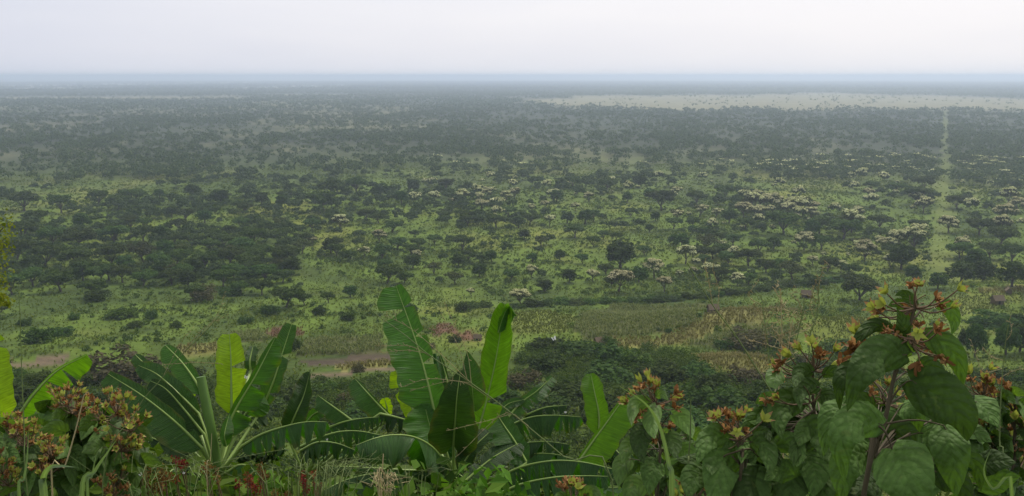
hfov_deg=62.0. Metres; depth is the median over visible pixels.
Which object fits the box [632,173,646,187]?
rounded tree
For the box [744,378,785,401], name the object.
bush
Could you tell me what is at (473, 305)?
bush
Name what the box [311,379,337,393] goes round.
bush
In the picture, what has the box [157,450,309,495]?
undergrowth bush
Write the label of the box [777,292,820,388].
grass stalk
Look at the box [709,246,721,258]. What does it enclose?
acacia tree
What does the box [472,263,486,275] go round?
rounded tree
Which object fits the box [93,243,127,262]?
acacia tree
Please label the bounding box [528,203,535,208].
flowering tree
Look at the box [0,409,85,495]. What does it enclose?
flowering shrub
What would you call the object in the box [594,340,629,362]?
bush
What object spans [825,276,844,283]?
bush
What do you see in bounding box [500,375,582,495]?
banana plant
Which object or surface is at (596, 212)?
acacia tree
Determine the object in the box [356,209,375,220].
acacia tree
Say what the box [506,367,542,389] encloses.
bush
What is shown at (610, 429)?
banana plant
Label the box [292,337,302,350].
bush
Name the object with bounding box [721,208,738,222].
rounded tree
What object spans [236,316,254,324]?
bush
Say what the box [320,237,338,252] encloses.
rounded tree
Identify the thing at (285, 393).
bush
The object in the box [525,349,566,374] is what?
bush
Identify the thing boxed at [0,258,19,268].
acacia tree
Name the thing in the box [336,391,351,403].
bush
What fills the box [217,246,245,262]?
acacia tree
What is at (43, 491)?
grass plant
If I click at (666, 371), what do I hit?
bush
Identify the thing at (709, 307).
hut
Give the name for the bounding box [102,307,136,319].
bush
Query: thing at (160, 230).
rounded tree
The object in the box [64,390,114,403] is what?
bush
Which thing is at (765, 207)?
flowering tree
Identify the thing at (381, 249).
acacia tree
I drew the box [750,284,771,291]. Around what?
bush
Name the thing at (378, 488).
grass stalk
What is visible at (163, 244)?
rounded tree
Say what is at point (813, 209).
flowering tree
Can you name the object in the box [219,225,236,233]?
acacia tree
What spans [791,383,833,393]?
bush
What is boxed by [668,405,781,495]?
flowering shrub
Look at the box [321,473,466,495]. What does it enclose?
undergrowth bush
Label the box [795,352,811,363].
bush
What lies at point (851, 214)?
flowering tree
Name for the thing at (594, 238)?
acacia tree
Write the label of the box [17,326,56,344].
bush
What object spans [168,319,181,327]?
bush
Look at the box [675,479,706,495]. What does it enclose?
flowering shrub
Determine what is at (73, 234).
acacia tree
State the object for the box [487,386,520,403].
bush
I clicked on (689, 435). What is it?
grass stalk
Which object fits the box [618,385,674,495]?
grass plant
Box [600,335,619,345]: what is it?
bush
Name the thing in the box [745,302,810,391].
grass stalk
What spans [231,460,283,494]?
undergrowth bush
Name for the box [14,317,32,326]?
bush
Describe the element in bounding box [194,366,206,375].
bush
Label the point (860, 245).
flowering tree
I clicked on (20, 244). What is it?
acacia tree
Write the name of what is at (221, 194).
rounded tree
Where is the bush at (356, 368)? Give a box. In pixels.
[351,362,366,372]
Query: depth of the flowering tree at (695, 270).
414.79 m
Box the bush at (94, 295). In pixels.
[83,289,112,302]
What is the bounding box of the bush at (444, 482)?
[426,474,461,495]
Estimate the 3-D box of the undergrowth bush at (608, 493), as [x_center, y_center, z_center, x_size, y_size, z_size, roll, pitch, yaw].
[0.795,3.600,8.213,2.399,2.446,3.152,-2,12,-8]
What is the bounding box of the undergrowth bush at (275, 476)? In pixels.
[236,472,294,495]
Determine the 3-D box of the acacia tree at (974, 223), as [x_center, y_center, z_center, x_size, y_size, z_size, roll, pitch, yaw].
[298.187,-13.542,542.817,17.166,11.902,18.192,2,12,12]
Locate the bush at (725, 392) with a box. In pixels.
[696,383,752,410]
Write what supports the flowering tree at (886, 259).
on the ground
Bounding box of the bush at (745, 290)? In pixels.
[737,286,755,293]
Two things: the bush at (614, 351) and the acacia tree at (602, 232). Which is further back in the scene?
the acacia tree at (602, 232)
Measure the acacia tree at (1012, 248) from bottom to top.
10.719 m
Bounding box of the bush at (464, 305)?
[453,301,471,311]
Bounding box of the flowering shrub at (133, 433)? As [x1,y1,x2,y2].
[67,385,163,495]
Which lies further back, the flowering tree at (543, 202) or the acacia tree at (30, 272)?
the flowering tree at (543, 202)
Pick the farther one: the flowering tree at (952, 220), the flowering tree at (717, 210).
the flowering tree at (717, 210)
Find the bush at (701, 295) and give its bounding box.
[692,291,713,298]
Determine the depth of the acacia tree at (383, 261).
431.05 m
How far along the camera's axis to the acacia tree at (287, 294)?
326.81 m
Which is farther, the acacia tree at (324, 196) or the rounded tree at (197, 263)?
the acacia tree at (324, 196)
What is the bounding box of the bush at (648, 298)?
[639,294,655,303]
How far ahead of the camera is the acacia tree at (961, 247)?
462.69 m
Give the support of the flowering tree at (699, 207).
on the ground
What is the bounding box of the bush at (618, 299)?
[611,296,628,302]
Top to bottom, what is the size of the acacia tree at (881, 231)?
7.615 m
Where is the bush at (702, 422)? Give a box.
[661,403,715,429]
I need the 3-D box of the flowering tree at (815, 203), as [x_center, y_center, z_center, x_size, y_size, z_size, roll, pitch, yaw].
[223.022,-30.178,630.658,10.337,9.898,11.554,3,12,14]
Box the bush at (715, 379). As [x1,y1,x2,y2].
[684,372,736,391]
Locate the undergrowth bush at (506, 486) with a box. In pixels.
[425,464,531,495]
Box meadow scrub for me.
[0,162,1023,471]
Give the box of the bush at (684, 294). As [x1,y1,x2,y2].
[680,291,696,299]
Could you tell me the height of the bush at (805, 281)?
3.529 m
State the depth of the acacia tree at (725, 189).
701.00 m
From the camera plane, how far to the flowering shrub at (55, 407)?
4.74 m
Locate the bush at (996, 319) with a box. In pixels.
[966,308,1022,329]
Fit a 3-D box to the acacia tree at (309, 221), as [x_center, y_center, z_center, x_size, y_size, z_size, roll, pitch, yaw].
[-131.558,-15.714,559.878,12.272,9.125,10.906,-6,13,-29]
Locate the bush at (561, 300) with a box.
[553,296,571,305]
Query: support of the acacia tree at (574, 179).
on the ground
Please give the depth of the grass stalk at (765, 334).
3.00 m
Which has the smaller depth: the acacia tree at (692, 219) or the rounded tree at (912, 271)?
the rounded tree at (912, 271)
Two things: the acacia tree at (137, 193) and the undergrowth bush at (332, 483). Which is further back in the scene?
the acacia tree at (137, 193)
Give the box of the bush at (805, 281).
[795,278,814,285]
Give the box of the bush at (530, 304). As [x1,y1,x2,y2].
[521,298,544,307]
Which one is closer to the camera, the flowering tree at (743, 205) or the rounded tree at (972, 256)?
the rounded tree at (972, 256)
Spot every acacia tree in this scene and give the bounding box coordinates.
[0,238,36,259]
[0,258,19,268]
[0,272,25,293]
[0,306,11,312]
[3,220,38,234]
[7,190,40,210]
[19,266,46,286]
[20,210,48,220]
[25,244,61,265]
[35,225,66,241]
[37,268,74,291]
[48,194,75,212]
[55,245,92,261]
[58,227,96,242]
[69,259,94,270]
[76,278,107,290]
[85,263,112,277]
[87,190,108,203]
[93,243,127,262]
[94,225,129,241]
[95,262,115,280]
[99,222,114,228]
[104,195,131,207]
[108,264,133,282]
[120,188,147,197]
[120,215,139,226]
[126,241,156,261]
[129,225,155,240]
[131,269,158,285]
[135,217,152,224]
[145,251,170,260]
[158,267,182,284]
[162,263,191,276]
[164,248,192,263]
[165,232,183,242]
[166,243,189,248]
[169,218,187,229]
[172,263,193,270]
[176,208,194,218]
[184,283,205,294]
[191,251,218,266]
[199,239,219,247]
[209,269,236,286]
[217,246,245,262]
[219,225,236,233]
[221,263,244,276]
[228,237,255,246]
[229,280,249,294]
[232,216,249,224]
[237,202,253,209]
[237,226,266,240]
[250,278,273,294]
[252,263,280,278]
[270,244,301,257]
[270,285,305,307]
[273,269,295,282]
[276,190,292,195]
[291,238,312,253]
[293,233,313,238]
[297,293,312,304]
[303,218,320,230]
[304,191,336,210]
[316,177,347,192]
[320,291,334,302]
[327,243,344,255]
[330,237,343,248]
[345,176,367,191]
[345,249,356,258]
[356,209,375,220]
[368,212,385,222]
[373,244,393,258]
[374,264,403,283]
[377,259,392,264]
[385,220,401,232]
[388,237,406,249]
[396,272,414,282]
[403,244,420,254]
[409,238,426,246]
[423,261,442,273]
[426,234,442,243]
[436,210,450,214]
[437,178,454,187]
[443,271,463,283]
[450,234,474,249]
[461,249,475,259]
[486,213,504,227]
[502,206,516,216]
[503,269,519,280]
[521,212,540,223]
[535,236,547,245]
[563,223,584,237]
[564,176,581,185]
[574,254,588,263]
[585,236,600,244]
[590,209,601,220]
[596,177,617,188]
[597,230,609,238]
[597,263,613,274]
[604,277,618,284]
[610,232,623,239]
[625,207,637,216]
[636,245,651,254]
[644,190,674,210]
[665,217,682,228]
[686,190,709,202]
[686,216,699,224]
[693,245,717,260]
[696,234,719,245]
[696,254,712,262]
[707,266,730,282]
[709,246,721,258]
[712,243,730,250]
[713,232,727,239]
[716,185,734,198]
[718,250,738,265]
[725,233,742,245]
[732,248,762,265]
[737,218,755,228]
[742,272,757,284]
[748,238,772,249]
[756,258,775,272]
[766,210,800,234]
[771,258,788,264]
[778,260,805,278]
[807,215,831,233]
[810,234,830,249]
[818,256,840,270]
[829,218,863,238]
[840,262,863,271]
[841,276,880,299]
[848,237,867,241]
[862,181,879,188]
[867,214,893,226]
[870,227,889,234]
[884,182,907,194]
[903,185,933,199]
[907,218,928,224]
[911,176,935,185]
[945,195,968,208]
[945,241,975,257]
[965,218,997,235]
[978,241,1006,257]
[986,226,1020,243]
[996,243,1023,260]
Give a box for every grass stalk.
[19,291,27,495]
[51,392,87,495]
[102,292,230,495]
[206,433,211,495]
[373,454,396,495]
[375,302,613,495]
[687,258,770,390]
[687,399,690,463]
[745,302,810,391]
[747,279,778,390]
[769,280,796,457]
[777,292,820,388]
[791,260,828,363]
[969,316,1022,495]
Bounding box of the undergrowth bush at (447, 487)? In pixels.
[415,463,489,495]
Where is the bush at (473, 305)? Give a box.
[467,300,480,308]
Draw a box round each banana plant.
[0,335,126,482]
[100,323,329,495]
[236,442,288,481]
[281,371,406,492]
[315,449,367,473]
[321,284,613,495]
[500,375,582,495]
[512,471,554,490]
[572,373,641,495]
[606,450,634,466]
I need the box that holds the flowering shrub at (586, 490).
[554,475,601,495]
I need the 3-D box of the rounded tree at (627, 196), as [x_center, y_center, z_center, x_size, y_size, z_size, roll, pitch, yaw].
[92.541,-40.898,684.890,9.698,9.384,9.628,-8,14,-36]
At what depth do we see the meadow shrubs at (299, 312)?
473.80 m
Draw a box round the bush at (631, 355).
[618,348,654,372]
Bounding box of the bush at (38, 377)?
[23,369,53,386]
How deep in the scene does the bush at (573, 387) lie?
176.68 m
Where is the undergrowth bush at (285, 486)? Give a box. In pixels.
[254,474,311,495]
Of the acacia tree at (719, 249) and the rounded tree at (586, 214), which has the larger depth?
the rounded tree at (586, 214)
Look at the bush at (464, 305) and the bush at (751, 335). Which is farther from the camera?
the bush at (464, 305)
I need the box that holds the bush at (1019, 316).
[1011,313,1023,324]
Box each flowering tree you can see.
[306,236,317,242]
[331,214,348,227]
[356,246,370,257]
[371,229,386,241]
[412,250,421,256]
[428,190,440,200]
[455,188,469,195]
[466,288,474,295]
[474,198,489,208]
[475,191,484,198]
[481,186,492,195]
[500,191,512,201]
[509,187,520,196]
[509,288,530,303]
[526,264,537,277]
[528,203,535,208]
[540,200,549,206]
[544,214,555,226]
[570,202,579,210]
[584,191,594,200]
[586,269,599,279]
[606,269,634,292]
[642,258,664,277]
[656,276,671,291]
[670,186,682,196]
[670,209,684,217]
[675,269,683,275]
[676,245,696,263]
[689,266,698,275]
[693,203,708,216]
[701,261,720,278]
[711,207,723,216]
[729,272,745,285]
[734,201,752,216]
[742,192,765,205]
[744,205,762,214]
[752,189,763,194]
[756,204,769,210]
[761,192,783,211]
[780,201,796,211]
[784,196,798,209]
[790,196,813,212]
[794,231,815,249]
[805,206,820,217]
[807,200,820,206]
[807,255,818,265]
[833,259,847,272]
[837,208,865,232]
[850,206,864,213]
[853,239,877,260]
[863,188,874,195]
[875,237,890,245]
[883,254,897,266]
[888,229,907,243]
[899,223,932,246]
[908,192,924,201]
[913,196,933,212]
[937,215,959,232]
[954,235,971,254]
[991,203,1020,216]
[991,214,1013,227]
[998,186,1021,202]
[1008,196,1023,208]
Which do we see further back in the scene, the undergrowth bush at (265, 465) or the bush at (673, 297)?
the bush at (673, 297)
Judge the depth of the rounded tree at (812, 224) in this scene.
535.53 m
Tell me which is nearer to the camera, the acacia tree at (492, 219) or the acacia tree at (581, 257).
the acacia tree at (581, 257)
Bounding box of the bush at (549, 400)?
[525,392,570,414]
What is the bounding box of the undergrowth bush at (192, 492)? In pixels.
[186,482,208,495]
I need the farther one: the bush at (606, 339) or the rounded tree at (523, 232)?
the rounded tree at (523, 232)
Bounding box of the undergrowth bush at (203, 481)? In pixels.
[163,470,229,495]
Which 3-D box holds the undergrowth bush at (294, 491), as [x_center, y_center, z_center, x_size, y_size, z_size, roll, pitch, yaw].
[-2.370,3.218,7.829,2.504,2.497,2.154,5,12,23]
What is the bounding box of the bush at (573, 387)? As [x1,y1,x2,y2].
[548,379,582,403]
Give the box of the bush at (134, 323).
[126,320,143,328]
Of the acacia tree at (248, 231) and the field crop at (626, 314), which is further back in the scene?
the acacia tree at (248, 231)
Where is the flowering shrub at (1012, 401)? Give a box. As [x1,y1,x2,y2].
[965,359,1023,495]
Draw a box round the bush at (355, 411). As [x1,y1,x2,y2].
[343,400,373,426]
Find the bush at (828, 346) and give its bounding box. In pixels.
[817,337,852,356]
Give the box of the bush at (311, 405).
[285,395,334,408]
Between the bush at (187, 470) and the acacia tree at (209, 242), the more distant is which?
the acacia tree at (209, 242)
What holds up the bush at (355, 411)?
on the ground
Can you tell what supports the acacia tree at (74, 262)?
on the ground
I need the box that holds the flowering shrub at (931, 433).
[817,276,1019,495]
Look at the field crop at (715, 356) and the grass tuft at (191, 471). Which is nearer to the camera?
the grass tuft at (191, 471)
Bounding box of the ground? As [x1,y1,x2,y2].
[0,77,1023,495]
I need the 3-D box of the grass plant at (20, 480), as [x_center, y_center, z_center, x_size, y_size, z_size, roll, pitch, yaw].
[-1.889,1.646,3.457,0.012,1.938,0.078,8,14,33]
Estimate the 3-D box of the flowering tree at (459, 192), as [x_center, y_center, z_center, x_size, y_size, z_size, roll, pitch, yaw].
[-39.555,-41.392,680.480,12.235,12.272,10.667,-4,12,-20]
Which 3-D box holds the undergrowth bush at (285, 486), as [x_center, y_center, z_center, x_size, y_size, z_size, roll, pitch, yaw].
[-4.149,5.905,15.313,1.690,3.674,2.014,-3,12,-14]
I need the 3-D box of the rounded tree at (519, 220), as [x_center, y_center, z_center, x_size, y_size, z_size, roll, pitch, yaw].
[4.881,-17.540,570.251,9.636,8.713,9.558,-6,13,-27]
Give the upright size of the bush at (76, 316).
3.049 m
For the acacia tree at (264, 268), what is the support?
on the ground
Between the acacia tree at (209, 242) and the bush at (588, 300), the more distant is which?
the acacia tree at (209, 242)
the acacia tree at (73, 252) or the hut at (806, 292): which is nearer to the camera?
the hut at (806, 292)
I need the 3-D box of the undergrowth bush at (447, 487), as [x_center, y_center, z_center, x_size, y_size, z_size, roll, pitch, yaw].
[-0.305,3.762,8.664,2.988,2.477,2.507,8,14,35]
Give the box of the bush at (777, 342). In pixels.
[762,333,794,350]
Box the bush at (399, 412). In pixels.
[392,404,404,423]
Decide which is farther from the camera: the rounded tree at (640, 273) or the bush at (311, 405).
the rounded tree at (640, 273)
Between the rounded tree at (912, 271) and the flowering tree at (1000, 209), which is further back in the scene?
the flowering tree at (1000, 209)
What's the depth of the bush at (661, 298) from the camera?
354.72 m
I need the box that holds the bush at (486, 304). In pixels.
[478,300,492,307]
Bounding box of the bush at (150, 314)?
[142,310,158,319]
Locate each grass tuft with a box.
[70,456,192,495]
[131,447,285,495]
[242,452,349,495]
[301,449,449,495]
[321,459,451,495]
[361,470,409,495]
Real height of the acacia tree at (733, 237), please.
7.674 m
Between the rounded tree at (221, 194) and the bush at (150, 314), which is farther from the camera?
the rounded tree at (221, 194)
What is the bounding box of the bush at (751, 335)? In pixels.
[722,325,772,351]
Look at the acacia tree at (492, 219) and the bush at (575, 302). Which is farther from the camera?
the acacia tree at (492, 219)
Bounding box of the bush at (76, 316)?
[67,312,80,320]
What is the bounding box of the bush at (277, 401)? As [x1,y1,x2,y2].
[241,397,285,417]
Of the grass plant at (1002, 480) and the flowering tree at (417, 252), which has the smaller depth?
the grass plant at (1002, 480)
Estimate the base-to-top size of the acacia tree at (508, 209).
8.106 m
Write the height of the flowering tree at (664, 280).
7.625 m
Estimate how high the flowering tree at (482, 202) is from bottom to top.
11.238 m
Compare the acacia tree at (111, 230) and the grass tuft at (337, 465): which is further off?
the acacia tree at (111, 230)
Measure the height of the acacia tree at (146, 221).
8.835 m
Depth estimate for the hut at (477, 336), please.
257.63 m
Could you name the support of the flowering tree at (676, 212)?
on the ground
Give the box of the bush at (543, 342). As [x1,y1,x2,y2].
[528,336,570,351]
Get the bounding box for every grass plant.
[17,428,28,495]
[38,464,72,495]
[79,438,117,495]
[86,453,96,495]
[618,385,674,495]
[983,450,1013,495]
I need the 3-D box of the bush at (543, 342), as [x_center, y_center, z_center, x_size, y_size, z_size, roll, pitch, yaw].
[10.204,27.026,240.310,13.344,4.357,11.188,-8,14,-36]
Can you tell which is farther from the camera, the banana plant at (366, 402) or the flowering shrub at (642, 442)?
the banana plant at (366, 402)
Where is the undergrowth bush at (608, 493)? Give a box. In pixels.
[578,491,622,495]
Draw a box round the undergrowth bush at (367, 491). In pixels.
[308,479,403,495]
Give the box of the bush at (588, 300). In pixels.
[582,297,598,304]
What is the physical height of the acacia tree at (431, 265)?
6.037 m
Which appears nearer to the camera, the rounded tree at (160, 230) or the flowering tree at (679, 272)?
the flowering tree at (679, 272)
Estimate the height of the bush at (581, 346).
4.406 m
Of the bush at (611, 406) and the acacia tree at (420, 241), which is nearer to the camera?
the bush at (611, 406)
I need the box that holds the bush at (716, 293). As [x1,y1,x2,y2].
[711,290,724,296]
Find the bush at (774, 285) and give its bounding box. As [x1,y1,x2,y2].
[765,282,786,289]
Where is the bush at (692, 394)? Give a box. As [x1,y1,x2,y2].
[651,382,703,406]
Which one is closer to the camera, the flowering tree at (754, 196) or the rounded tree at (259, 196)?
the flowering tree at (754, 196)
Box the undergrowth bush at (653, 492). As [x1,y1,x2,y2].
[551,461,654,495]
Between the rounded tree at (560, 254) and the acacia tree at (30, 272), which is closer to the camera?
the acacia tree at (30, 272)
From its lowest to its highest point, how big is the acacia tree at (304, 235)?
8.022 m
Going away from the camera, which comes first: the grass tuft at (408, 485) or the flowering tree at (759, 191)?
the grass tuft at (408, 485)
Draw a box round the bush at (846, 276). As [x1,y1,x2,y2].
[839,271,858,280]
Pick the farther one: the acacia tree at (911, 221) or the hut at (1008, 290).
the acacia tree at (911, 221)
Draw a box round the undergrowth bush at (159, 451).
[149,443,280,495]
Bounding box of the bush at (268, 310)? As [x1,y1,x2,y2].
[259,304,280,315]
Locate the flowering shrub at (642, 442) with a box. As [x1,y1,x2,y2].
[610,368,701,495]
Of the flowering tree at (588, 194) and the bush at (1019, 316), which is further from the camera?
the flowering tree at (588, 194)
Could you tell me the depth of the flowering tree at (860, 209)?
591.43 m
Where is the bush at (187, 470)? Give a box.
[153,466,205,491]
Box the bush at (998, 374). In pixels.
[979,365,1017,380]
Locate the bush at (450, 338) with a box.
[446,334,461,342]
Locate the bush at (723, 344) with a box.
[713,336,737,350]
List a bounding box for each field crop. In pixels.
[174,284,1023,373]
[227,301,799,354]
[265,321,473,339]
[512,292,1022,342]
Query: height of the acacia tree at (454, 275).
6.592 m
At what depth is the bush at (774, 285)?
379.08 m
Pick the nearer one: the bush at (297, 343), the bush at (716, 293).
the bush at (297, 343)
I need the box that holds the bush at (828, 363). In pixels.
[815,360,832,368]
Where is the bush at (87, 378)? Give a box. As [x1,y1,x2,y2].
[68,372,103,388]
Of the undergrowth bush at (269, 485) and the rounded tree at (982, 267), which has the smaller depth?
the undergrowth bush at (269, 485)
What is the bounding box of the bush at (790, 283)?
[782,281,798,287]
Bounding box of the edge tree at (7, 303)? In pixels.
[0,208,23,307]
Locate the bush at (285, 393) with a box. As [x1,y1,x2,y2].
[271,383,294,401]
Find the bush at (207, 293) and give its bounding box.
[189,283,217,302]
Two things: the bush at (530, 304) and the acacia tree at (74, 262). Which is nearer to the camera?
the bush at (530, 304)
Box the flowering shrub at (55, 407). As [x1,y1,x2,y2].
[28,380,113,495]
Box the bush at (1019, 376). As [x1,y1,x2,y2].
[1004,371,1023,384]
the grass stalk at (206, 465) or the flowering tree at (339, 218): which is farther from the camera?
the flowering tree at (339, 218)
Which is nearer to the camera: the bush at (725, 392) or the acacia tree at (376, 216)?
the bush at (725, 392)
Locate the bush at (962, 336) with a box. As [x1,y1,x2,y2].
[958,328,967,344]
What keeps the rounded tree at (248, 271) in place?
on the ground
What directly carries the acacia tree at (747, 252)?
on the ground
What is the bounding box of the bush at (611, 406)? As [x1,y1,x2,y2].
[566,399,618,421]
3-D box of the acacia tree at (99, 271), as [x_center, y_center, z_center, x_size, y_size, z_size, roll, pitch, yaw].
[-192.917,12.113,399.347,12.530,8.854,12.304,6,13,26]
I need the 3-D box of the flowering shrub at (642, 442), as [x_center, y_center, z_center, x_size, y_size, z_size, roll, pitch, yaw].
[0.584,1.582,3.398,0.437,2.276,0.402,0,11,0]
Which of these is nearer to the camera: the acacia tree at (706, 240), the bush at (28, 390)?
the bush at (28, 390)
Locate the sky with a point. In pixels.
(39, 38)
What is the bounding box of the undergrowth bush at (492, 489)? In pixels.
[399,472,526,495]
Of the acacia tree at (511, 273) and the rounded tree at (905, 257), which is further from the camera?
the rounded tree at (905, 257)
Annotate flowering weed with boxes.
[140,464,166,495]
[144,468,173,495]
[171,455,189,495]
[199,460,221,495]
[234,471,261,495]
[256,462,269,495]
[271,488,291,495]
[298,469,316,495]
[312,482,321,495]
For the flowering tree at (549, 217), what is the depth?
572.47 m
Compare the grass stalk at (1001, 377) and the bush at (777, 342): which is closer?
the grass stalk at (1001, 377)
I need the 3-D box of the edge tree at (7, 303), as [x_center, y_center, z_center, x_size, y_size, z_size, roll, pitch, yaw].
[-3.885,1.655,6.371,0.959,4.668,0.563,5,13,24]
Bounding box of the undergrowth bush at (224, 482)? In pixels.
[35,456,270,495]
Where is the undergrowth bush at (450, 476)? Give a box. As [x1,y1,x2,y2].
[353,456,486,495]
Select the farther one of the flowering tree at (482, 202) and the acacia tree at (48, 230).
the flowering tree at (482, 202)
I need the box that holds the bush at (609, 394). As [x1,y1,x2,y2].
[603,383,644,401]
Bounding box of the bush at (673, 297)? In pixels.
[664,294,684,301]
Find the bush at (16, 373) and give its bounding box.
[12,367,28,382]
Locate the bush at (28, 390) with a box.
[13,383,37,403]
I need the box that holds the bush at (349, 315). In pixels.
[339,309,356,320]
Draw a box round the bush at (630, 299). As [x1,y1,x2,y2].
[626,296,639,303]
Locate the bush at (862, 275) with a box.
[859,273,871,279]
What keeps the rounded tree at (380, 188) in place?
on the ground
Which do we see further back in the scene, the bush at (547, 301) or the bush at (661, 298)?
the bush at (661, 298)
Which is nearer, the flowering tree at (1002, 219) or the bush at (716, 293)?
the bush at (716, 293)
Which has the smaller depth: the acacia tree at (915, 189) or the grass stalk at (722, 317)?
the grass stalk at (722, 317)
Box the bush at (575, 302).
[565,298,584,305]
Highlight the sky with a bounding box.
[0,0,1023,76]
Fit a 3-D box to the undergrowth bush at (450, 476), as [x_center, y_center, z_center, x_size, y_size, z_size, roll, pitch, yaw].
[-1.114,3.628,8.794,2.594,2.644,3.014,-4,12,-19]
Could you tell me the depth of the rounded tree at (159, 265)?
411.11 m
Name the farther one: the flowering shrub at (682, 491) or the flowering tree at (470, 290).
the flowering tree at (470, 290)
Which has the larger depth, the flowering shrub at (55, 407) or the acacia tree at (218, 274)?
the acacia tree at (218, 274)
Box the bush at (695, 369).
[679,360,717,380]
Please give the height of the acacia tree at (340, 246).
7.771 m
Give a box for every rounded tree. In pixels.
[19,254,44,266]
[71,261,94,280]
[72,212,92,224]
[114,255,135,264]
[150,260,172,271]
[152,225,167,238]
[153,189,165,197]
[154,239,174,251]
[165,205,178,216]
[175,270,200,285]
[182,184,201,194]
[186,257,204,272]
[194,209,213,222]
[210,189,228,201]
[236,266,257,280]
[254,191,268,203]
[275,195,289,204]
[279,257,301,269]
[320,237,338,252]
[341,285,357,296]
[371,182,389,193]
[394,190,408,202]
[403,255,421,267]
[407,179,420,189]
[449,253,465,264]
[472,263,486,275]
[485,250,496,260]
[512,215,525,227]
[517,229,530,237]
[526,253,537,261]
[536,279,552,291]
[549,189,564,200]
[553,249,566,260]
[561,212,572,221]
[561,269,577,281]
[576,209,594,223]
[605,239,636,267]
[622,191,632,201]
[630,266,649,282]
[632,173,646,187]
[643,187,654,197]
[645,223,654,231]
[650,211,660,220]
[667,233,676,242]
[673,233,689,245]
[688,225,696,231]
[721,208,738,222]
[766,236,782,248]
[802,219,821,232]
[885,243,918,269]
[904,265,922,280]
[928,272,949,288]
[945,262,975,280]
[964,248,992,264]
[965,323,989,355]
[972,260,998,280]
[993,322,1021,355]
[995,261,1023,286]
[1008,323,1023,352]
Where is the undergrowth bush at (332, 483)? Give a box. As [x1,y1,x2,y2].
[328,474,351,494]
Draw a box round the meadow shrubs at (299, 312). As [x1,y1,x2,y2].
[0,171,1023,361]
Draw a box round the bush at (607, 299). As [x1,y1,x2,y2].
[597,295,612,304]
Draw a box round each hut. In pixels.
[473,334,481,340]
[593,336,604,343]
[706,304,719,312]
[801,290,811,297]
[989,295,1005,304]
[1004,286,1011,294]
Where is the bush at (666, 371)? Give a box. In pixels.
[636,357,692,384]
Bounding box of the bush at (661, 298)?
[651,293,668,302]
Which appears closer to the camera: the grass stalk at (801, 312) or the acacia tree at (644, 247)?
the grass stalk at (801, 312)
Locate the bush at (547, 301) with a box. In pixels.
[540,298,552,305]
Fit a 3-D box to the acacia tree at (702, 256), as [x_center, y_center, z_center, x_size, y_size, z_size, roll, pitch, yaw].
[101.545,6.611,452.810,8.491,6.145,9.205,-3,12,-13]
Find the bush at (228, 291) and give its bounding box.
[218,286,241,296]
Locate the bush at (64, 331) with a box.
[50,326,75,337]
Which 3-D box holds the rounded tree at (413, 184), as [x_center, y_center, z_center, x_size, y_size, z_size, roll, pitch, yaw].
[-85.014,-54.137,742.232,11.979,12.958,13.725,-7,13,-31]
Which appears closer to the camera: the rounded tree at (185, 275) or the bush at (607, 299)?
the bush at (607, 299)
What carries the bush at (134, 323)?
on the ground
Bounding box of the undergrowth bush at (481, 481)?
[442,456,603,495]
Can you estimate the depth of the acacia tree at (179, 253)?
445.98 m
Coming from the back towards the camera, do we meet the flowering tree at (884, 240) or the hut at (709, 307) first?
the flowering tree at (884, 240)
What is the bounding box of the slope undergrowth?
[0,338,1023,495]
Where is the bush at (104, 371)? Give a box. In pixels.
[84,343,164,386]
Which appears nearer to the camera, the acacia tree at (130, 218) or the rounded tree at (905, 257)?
the rounded tree at (905, 257)
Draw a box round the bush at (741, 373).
[725,364,765,388]
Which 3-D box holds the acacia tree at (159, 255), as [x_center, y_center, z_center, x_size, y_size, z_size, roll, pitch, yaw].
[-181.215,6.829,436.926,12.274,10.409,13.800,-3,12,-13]
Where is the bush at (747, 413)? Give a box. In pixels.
[716,404,756,431]
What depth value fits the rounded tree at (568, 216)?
585.45 m
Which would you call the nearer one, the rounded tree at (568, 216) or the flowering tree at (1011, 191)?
the rounded tree at (568, 216)
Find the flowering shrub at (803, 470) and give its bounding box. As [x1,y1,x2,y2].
[732,333,872,495]
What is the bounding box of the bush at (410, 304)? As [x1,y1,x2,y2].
[402,302,416,309]
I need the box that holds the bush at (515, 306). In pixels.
[509,303,526,309]
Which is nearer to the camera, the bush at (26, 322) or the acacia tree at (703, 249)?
the bush at (26, 322)
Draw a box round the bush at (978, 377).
[956,368,993,383]
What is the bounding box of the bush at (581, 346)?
[555,339,602,358]
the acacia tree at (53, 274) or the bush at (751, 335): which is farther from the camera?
the acacia tree at (53, 274)
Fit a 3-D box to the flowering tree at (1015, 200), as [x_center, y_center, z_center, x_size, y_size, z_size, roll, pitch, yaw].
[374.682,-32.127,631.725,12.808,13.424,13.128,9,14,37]
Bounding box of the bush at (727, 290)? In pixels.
[720,287,742,295]
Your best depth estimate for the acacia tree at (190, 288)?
348.90 m
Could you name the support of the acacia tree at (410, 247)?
on the ground
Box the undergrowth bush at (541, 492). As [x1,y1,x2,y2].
[485,474,550,495]
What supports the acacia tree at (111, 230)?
on the ground
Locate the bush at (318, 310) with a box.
[312,305,326,315]
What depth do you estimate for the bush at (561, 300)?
344.93 m
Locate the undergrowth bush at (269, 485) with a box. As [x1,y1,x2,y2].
[229,463,373,495]
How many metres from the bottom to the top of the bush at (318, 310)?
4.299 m
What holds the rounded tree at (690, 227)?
on the ground
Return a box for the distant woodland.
[0,81,1023,286]
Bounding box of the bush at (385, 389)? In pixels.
[371,384,396,398]
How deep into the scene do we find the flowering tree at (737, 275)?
395.52 m
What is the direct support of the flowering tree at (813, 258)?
on the ground
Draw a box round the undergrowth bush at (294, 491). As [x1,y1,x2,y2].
[257,483,330,495]
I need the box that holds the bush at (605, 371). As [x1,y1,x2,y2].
[584,358,634,386]

